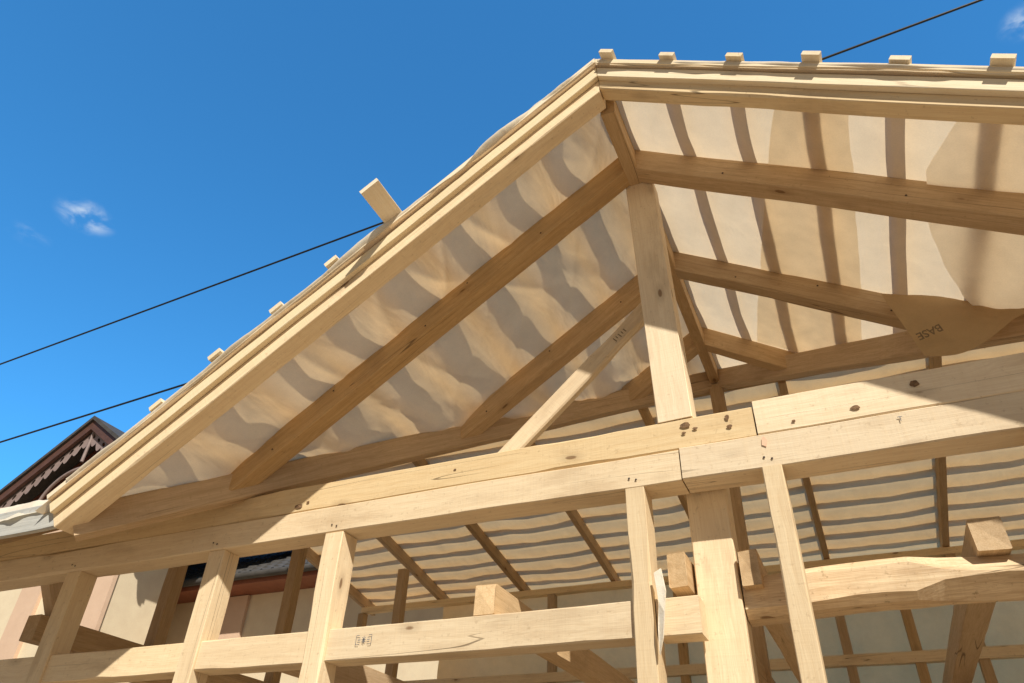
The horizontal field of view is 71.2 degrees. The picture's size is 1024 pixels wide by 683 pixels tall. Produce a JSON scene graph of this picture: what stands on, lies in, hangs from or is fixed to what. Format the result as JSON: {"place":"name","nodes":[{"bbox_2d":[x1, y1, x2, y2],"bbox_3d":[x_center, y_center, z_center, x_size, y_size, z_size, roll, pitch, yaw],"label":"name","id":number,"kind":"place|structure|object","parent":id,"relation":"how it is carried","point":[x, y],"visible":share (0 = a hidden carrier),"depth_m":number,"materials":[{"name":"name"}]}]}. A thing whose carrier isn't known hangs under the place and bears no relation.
{"place":"outdoors","nodes":[
{"label":"outdoors","id":0,"kind":"place"},
{"bbox_2d":[0,382,187,442],"bbox_3d":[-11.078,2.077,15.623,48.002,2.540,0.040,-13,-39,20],"label":"power cable","id":1,"kind":"object","parent":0,"point":[136,399],"visible":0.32,"depth_m":14.66,"materials":[{"name":"black rubber"}]},
{"bbox_2d":[0,0,982,364],"bbox_3d":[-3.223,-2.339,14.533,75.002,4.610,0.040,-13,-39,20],"label":"power cable","id":2,"kind":"object","parent":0,"point":[382,222],"visible":0.61,"depth_m":14.71,"materials":[{"name":"black rubber"}]},
{"bbox_2d":[0,0,1023,489],"label":"sky","id":3,"kind":"structure","parent":0,"point":[153,153],"materials":[{"name":"blue"}]},
{"label":"ground","id":4,"kind":"structure","parent":0,"visible":0},
{"bbox_2d":[0,416,203,682],"bbox_3d":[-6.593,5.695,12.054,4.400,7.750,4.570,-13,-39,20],"label":"neighbour house","id":5,"kind":"structure","parent":4,"relation":"on","point":[122,606],"depth_m":11.53,"materials":[{"name":"beige paint"}]},
{"bbox_2d":[165,550,443,682],"bbox_3d":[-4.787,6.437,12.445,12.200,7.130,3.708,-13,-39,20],"label":"neighbour outbuilding","id":6,"kind":"structure","parent":4,"relation":"on","point":[255,597],"depth_m":11.84,"materials":[{"name":"beige paint"}]},
{"bbox_2d":[0,49,1023,682],"bbox_3d":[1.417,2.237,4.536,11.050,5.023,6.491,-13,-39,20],"label":"timber house frame","id":7,"kind":"object","parent":4,"relation":"on","point":[610,367],"visible":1,"depth_m":3.78,"materials":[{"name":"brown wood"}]}
]}

